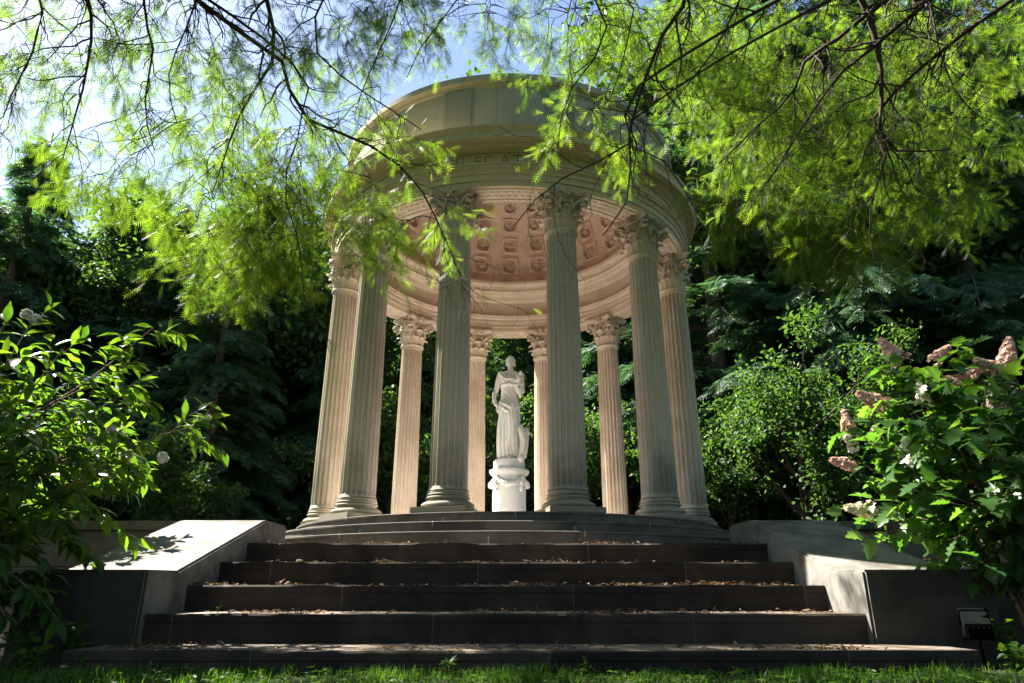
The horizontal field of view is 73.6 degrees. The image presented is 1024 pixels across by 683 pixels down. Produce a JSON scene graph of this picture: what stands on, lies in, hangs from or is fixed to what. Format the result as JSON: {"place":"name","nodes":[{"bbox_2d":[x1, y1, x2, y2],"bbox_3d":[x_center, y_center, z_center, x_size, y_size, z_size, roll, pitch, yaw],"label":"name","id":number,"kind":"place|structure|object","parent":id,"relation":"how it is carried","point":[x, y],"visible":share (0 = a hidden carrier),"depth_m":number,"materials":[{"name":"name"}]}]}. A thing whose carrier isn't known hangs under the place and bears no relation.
{"place":"outdoors","nodes":[
{"label":"outdoors","id":0,"kind":"place"},
{"bbox_2d":[0,0,1022,358],"label":"sky","id":1,"kind":"structure","parent":0,"point":[96,117],"materials":[{"name":"blue"}]},
{"bbox_2d":[0,659,1023,682],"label":"grass","id":2,"kind":"structure","parent":0,"point":[826,674],"depth_m":3.98,"materials":[{"name":"green plant"}]},
{"bbox_2d":[0,581,1023,682],"bbox_3d":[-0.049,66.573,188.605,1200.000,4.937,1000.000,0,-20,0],"label":"ground","id":3,"kind":"structure","parent":0,"point":[1006,610],"depth_m":4.54,"materials":[{"name":"green plant"}]},
{"bbox_2d":[0,628,40,668],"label":"ground plant","id":4,"kind":"object","parent":3,"relation":"on","point":[34,638],"visible":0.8,"depth_m":4.38,"materials":[{"name":"green plant"}]},
{"bbox_2d":[6,614,49,666],"bbox_3d":[-3.364,2.040,4.716,0.291,0.392,0.318,-9,-22,24],"label":"ground plant","id":5,"kind":"object","parent":3,"relation":"on","point":[19,628],"visible":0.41,"depth_m":4.74,"materials":[{"name":"green plant"}]},
{"bbox_2d":[13,643,54,673],"bbox_3d":[-2.953,1.959,4.192,0.176,0.187,0.197,5,-21,-14],"label":"ground plant","id":6,"kind":"object","parent":3,"relation":"on","point":[31,664],"visible":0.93,"depth_m":4.19,"materials":[{"name":"green plant"}]},
{"bbox_2d":[0,161,79,403],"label":"hemlock tree","id":7,"kind":"object","parent":3,"relation":"on","point":[58,224],"visible":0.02,"depth_m":25.49,"materials":[{"name":"green plant"}]},
{"bbox_2d":[0,133,86,432],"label":"hemlock tree","id":8,"kind":"object","parent":3,"relation":"on","point":[38,232],"visible":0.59,"depth_m":21.00,"materials":[{"name":"green plant"}]},
{"bbox_2d":[54,614,98,658],"bbox_3d":[-3.021,2.055,4.684,0.239,0.344,0.280,-9,-22,23],"label":"ground plant","id":9,"kind":"object","parent":3,"relation":"on","point":[70,638],"visible":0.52,"depth_m":4.68,"materials":[{"name":"green plant"}]},
{"bbox_2d":[14,378,144,520],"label":"broadleaf tree","id":10,"kind":"object","parent":3,"relation":"on","point":[95,500],"visible":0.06,"depth_m":15.67,"materials":[{"name":"green plant"}]},
{"bbox_2d":[71,641,92,668],"bbox_3d":[-2.713,1.984,4.286,0.141,0.204,0.180,0,-20,0],"label":"weed","id":11,"kind":"object","parent":3,"relation":"on","point":[81,662],"visible":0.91,"depth_m":4.29,"materials":[{"name":"green plant"}]},
{"bbox_2d":[5,521,176,574],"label":"retaining wall","id":12,"kind":"structure","parent":3,"relation":"on","point":[98,541],"depth_m":7.27,"materials":[{"name":"stone"}]},
{"bbox_2d":[5,173,178,520],"bbox_3d":[-13.360,1.141,22.567,6.394,15.393,6.398,8,-22,-22],"label":"hemlock tree","id":13,"kind":"object","parent":3,"relation":"on","point":[74,325],"visible":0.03,"depth_m":21.59,"materials":[{"name":"green plant"}]},
{"bbox_2d":[0,176,194,385],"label":"broadleaf tree","id":14,"kind":"object","parent":3,"relation":"on","point":[45,284],"visible":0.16,"depth_m":22.29,"materials":[{"name":"green plant"}]},
{"bbox_2d":[0,290,228,644],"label":"leafy bush","id":15,"kind":"object","parent":3,"relation":"on","point":[46,498],"visible":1,"depth_m":5.26,"materials":[{"name":"green plant"}]},
{"bbox_2d":[58,225,185,404],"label":"broadleaf tree","id":16,"kind":"object","parent":3,"relation":"on","point":[104,245],"depth_m":23.07,"materials":[{"name":"green plant"}]},
{"bbox_2d":[52,202,221,520],"bbox_3d":[-11.530,1.515,21.443,5.911,13.582,5.916,-14,-24,33],"label":"hemlock tree","id":17,"kind":"object","parent":3,"relation":"on","point":[154,302],"visible":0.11,"depth_m":21.01,"materials":[{"name":"green plant"}]},
{"bbox_2d":[1,520,285,665],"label":"cheek wall","id":18,"kind":"structure","parent":3,"relation":"on","point":[122,597],"depth_m":5.14,"materials":[{"name":"stone"}]},
{"bbox_2d":[1,177,321,405],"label":"broadleaf tree","id":19,"kind":"object","parent":3,"relation":"on","point":[122,281],"visible":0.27,"depth_m":21.39,"materials":[{"name":"green plant"}]},
{"bbox_2d":[123,407,249,521],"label":"broadleaf tree","id":20,"kind":"object","parent":3,"relation":"on","point":[194,498],"visible":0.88,"depth_m":15.12,"materials":[{"name":"green plant"}]},
{"bbox_2d":[104,202,278,520],"bbox_3d":[-10.040,1.413,21.938,6.203,14.126,6.388,-6,-21,16],"label":"hemlock tree","id":21,"kind":"object","parent":3,"relation":"on","point":[179,378],"visible":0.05,"depth_m":21.98,"materials":[{"name":"green plant"}]},
{"bbox_2d":[94,198,301,522],"bbox_3d":[-8.342,1.175,19.516,5.373,11.875,5.582,4,-20,-12],"label":"hemlock tree","id":22,"kind":"object","parent":3,"relation":"on","point":[246,433],"visible":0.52,"depth_m":18.82,"materials":[{"name":"green plant"}]},
{"bbox_2d":[171,269,311,438],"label":"broadleaf tree","id":23,"kind":"object","parent":3,"relation":"on","point":[271,402],"depth_m":24.74,"materials":[{"name":"green plant"}]},
{"bbox_2d":[186,267,302,522],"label":"hemlock tree","id":24,"kind":"object","parent":3,"relation":"on","point":[279,422],"visible":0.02,"depth_m":24.18,"materials":[{"name":"green plant"}]},
{"bbox_2d":[0,0,551,356],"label":"cypress tree","id":25,"kind":"object","parent":3,"relation":"on","point":[240,243],"visible":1,"depth_m":7.80,"materials":[{"name":"green plant"}]},
{"bbox_2d":[189,157,401,507],"bbox_3d":[-8.309,1.201,26.928,13.316,15.465,12.184,-9,-22,22],"label":"broadleaf tree","id":26,"kind":"object","parent":3,"relation":"on","point":[306,318],"visible":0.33,"depth_m":24.09,"materials":[{"name":"green plant"}]},
{"bbox_2d":[249,262,398,530],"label":"hemlock tree","id":27,"kind":"object","parent":3,"relation":"on","point":[301,496],"visible":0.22,"depth_m":22.79,"materials":[{"name":"green plant"}]},
{"bbox_2d":[237,285,431,505],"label":"broadleaf tree","id":28,"kind":"object","parent":3,"relation":"on","point":[285,392],"visible":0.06,"depth_m":25.10,"materials":[{"name":"green plant"}]},
{"bbox_2d":[259,384,430,514],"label":"broadleaf tree","id":29,"kind":"object","parent":3,"relation":"on","point":[387,438],"visible":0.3,"depth_m":18.13,"materials":[{"name":"green plant"}]},
{"bbox_2d":[380,347,422,502],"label":"hemlock tree","id":30,"kind":"object","parent":3,"relation":"on","point":[395,351],"depth_m":32.54,"materials":[{"name":"green plant"}]},
{"bbox_2d":[378,331,487,514],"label":"hemlock tree","id":31,"kind":"object","parent":3,"relation":"on","point":[428,366],"visible":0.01,"depth_m":26.18,"materials":[{"name":"green plant"}]},
{"bbox_2d":[440,655,456,675],"bbox_3d":[-0.380,1.963,4.128,0.127,0.135,0.136,0,-20,0],"label":"weed","id":32,"kind":"object","parent":3,"relation":"on","point":[447,661],"visible":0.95,"depth_m":4.12,"materials":[{"name":"green plant"}]},
{"bbox_2d":[378,373,533,510],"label":"broadleaf tree","id":33,"kind":"object","parent":3,"relation":"on","point":[490,448],"visible":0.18,"depth_m":17.79,"materials":[{"name":"green plant"}]},
{"bbox_2d":[383,332,533,420],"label":"broadleaf tree","id":34,"kind":"object","parent":3,"relation":"on","point":[426,357],"visible":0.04,"depth_m":29.08,"materials":[{"name":"green plant"}]},
{"bbox_2d":[485,342,526,510],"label":"hemlock tree","id":35,"kind":"object","parent":3,"relation":"on","point":[490,385],"visible":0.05,"depth_m":23.58,"materials":[{"name":"green plant"}]},
{"bbox_2d":[285,73,730,543],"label":"round temple","id":36,"kind":"structure","parent":3,"relation":"on","point":[636,268],"depth_m":10.63,"materials":[{"name":"grey stone"}]},
{"bbox_2d":[488,458,529,510],"bbox_3d":[-0.050,2.647,11.700,0.725,1.219,0.720,0,-20,0],"label":"pedestal","id":37,"kind":"object","parent":36,"relation":"on","point":[509,484],"visible":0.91,"depth_m":11.52,"materials":[{"name":"stone"}]},
{"bbox_2d":[492,356,529,462],"bbox_3d":[-0.025,1.188,12.186,0.687,2.001,0.437,-3,-20,8],"label":"marble statue","id":38,"kind":"object","parent":37,"relation":"on","point":[512,438],"visible":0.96,"depth_m":12.03,"materials":[{"name":"white stone"}]},
{"bbox_2d":[491,338,526,509],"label":"hemlock tree","id":39,"kind":"object","parent":3,"relation":"on","point":[511,352],"visible":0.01,"depth_m":33.09,"materials":[{"name":"green plant"}]},
{"bbox_2d":[491,338,534,510],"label":"hemlock tree","id":40,"kind":"object","parent":3,"relation":"on","point":[522,367],"visible":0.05,"depth_m":28.15,"materials":[{"name":"green plant"}]},
{"bbox_2d":[61,543,982,674],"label":"stone stairs","id":41,"kind":"structure","parent":3,"relation":"on","point":[450,570],"depth_m":4.99,"materials":[{"name":"grey stone"}]},
{"bbox_2d":[95,539,887,650],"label":"leaf litter","id":42,"kind":"object","parent":41,"relation":"on","point":[156,646],"visible":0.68,"depth_m":5.09,"materials":[{"name":"brown plant"}]},
{"bbox_2d":[398,48,693,394],"bbox_3d":[3.346,-2.581,35.315,19.499,28.327,20.327,1,-20,-1],"label":"broadleaf tree","id":43,"kind":"object","parent":3,"relation":"on","point":[494,347],"depth_m":32.41,"materials":[{"name":"green plant"}]},
{"bbox_2d":[485,383,633,510],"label":"broadleaf tree","id":44,"kind":"object","parent":3,"relation":"on","point":[592,431],"visible":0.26,"depth_m":17.75,"materials":[{"name":"green plant"}]},
{"bbox_2d":[488,338,634,418],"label":"broadleaf tree","id":45,"kind":"object","parent":3,"relation":"on","point":[623,387],"visible":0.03,"depth_m":27.42,"materials":[{"name":"green plant"}]},
{"bbox_2d":[528,340,633,512],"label":"hemlock tree","id":46,"kind":"object","parent":3,"relation":"on","point":[585,374],"visible":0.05,"depth_m":23.63,"materials":[{"name":"green plant"}]},
{"bbox_2d":[525,393,640,514],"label":"broadleaf tree","id":47,"kind":"object","parent":3,"relation":"on","point":[633,487],"visible":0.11,"depth_m":19.63,"materials":[{"name":"green plant"}]},
{"bbox_2d":[581,652,596,677],"bbox_3d":[0.470,1.978,4.190,0.099,0.150,0.089,0,-20,0],"label":"weed","id":48,"kind":"object","parent":3,"relation":"on","point":[588,668],"visible":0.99,"depth_m":4.18,"materials":[{"name":"green plant"}]},
{"bbox_2d":[581,317,640,508],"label":"hemlock tree","id":49,"kind":"object","parent":3,"relation":"on","point":[593,364],"visible":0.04,"depth_m":26.51,"materials":[{"name":"green plant"}]},
{"bbox_2d":[629,386,805,528],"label":"broadleaf tree","id":50,"kind":"object","parent":3,"relation":"on","point":[715,453],"visible":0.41,"depth_m":16.54,"materials":[{"name":"green plant"}]},
{"bbox_2d":[581,0,881,530],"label":"hemlock tree","id":51,"kind":"object","parent":3,"relation":"on","point":[709,369],"visible":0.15,"depth_m":22.13,"materials":[{"name":"green plant"}]},
{"bbox_2d":[687,277,781,400],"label":"hemlock tree","id":52,"kind":"object","parent":3,"relation":"on","point":[733,329],"depth_m":27.89,"materials":[{"name":"green plant"}]},
{"bbox_2d":[518,0,951,400],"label":"broadleaf tree","id":53,"kind":"object","parent":3,"relation":"on","point":[698,324],"visible":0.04,"depth_m":25.79,"materials":[{"name":"green plant"}]},
{"bbox_2d":[706,465,793,530],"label":"broadleaf tree","id":54,"kind":"object","parent":3,"relation":"on","point":[741,511],"visible":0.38,"depth_m":16.30,"materials":[{"name":"green plant"}]},
{"bbox_2d":[480,0,1023,310],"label":"cypress tree","id":55,"kind":"object","parent":3,"relation":"on","point":[795,216],"visible":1,"depth_m":8.26,"materials":[{"name":"green plant"}]},
{"bbox_2d":[700,286,915,520],"bbox_3d":[6.453,2.198,15.979,4.215,6.043,5.131,18,-26,-40],"label":"broadleaf tree","id":56,"kind":"object","parent":3,"relation":"on","point":[808,454],"visible":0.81,"depth_m":15.36,"materials":[{"name":"green plant"}]},
{"bbox_2d":[758,280,890,391],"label":"hemlock tree","id":57,"kind":"object","parent":3,"relation":"on","point":[797,353],"depth_m":26.17,"materials":[{"name":"green plant"}]},
{"bbox_2d":[668,18,1023,404],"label":"broadleaf tree","id":58,"kind":"object","parent":3,"relation":"on","point":[756,264],"visible":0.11,"depth_m":21.32,"materials":[{"name":"green plant"}]},
{"bbox_2d":[727,309,964,520],"bbox_3d":[8.115,2.417,16.899,5.293,6.262,4.348,2,-20,-5],"label":"broadleaf tree","id":59,"kind":"object","parent":3,"relation":"on","point":[822,427],"visible":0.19,"depth_m":16.43,"materials":[{"name":"green plant"}]},
{"bbox_2d":[698,0,1023,522],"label":"hemlock tree","id":60,"kind":"object","parent":3,"relation":"on","point":[843,309],"visible":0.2,"depth_m":18.88,"materials":[{"name":"green plant"}]},
{"bbox_2d":[729,520,1008,665],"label":"cheek wall","id":61,"kind":"structure","parent":3,"relation":"on","point":[891,594],"depth_m":5.02,"materials":[{"name":"stone"}]},
{"bbox_2d":[795,0,1023,308],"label":"broadleaf tree","id":62,"kind":"object","parent":3,"relation":"on","point":[1019,104],"visible":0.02,"depth_m":23.00,"materials":[{"name":"green plant"}]},
{"bbox_2d":[826,334,1023,632],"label":"flowering shrub","id":63,"kind":"object","parent":3,"relation":"on","point":[964,461],"visible":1,"depth_m":5.09,"materials":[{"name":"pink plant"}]},
{"bbox_2d":[838,521,1013,574],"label":"retaining wall","id":64,"kind":"structure","parent":3,"relation":"on","point":[868,528],"depth_m":7.27,"materials":[{"name":"stone"}]},
{"bbox_2d":[836,0,1023,518],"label":"hemlock tree","id":65,"kind":"object","parent":3,"relation":"on","point":[997,292],"visible":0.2,"depth_m":19.95,"materials":[{"name":"green plant"}]},
{"bbox_2d":[900,189,1020,376],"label":"hemlock tree","id":66,"kind":"object","parent":3,"relation":"on","point":[932,274],"depth_m":24.33,"materials":[{"name":"green plant"}]},
{"bbox_2d":[958,608,995,669],"bbox_3d":[3.195,2.052,4.669,0.183,0.431,0.188,-9,-22,23],"label":"floodlight","id":67,"kind":"object","parent":3,"relation":"on","point":[975,623],"visible":0.97,"depth_m":4.66,"materials":[{"name":"black metal"}]},
{"bbox_2d":[982,0,1023,382],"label":"hemlock tree","id":68,"kind":"object","parent":3,"relation":"on","point":[1008,240],"visible":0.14,"depth_m":21.47,"materials":[{"name":"green plant"}]},
{"bbox_2d":[989,618,1023,667],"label":"ground plant","id":69,"kind":"object","parent":3,"relation":"on","point":[1002,639],"visible":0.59,"depth_m":4.67,"materials":[{"name":"green plant"}]},
{"bbox_2d":[997,641,1023,676],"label":"ground plant","id":70,"kind":"object","parent":3,"relation":"on","point":[1014,664],"visible":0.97,"depth_m":4.25,"materials":[{"name":"green plant"}]}
]}

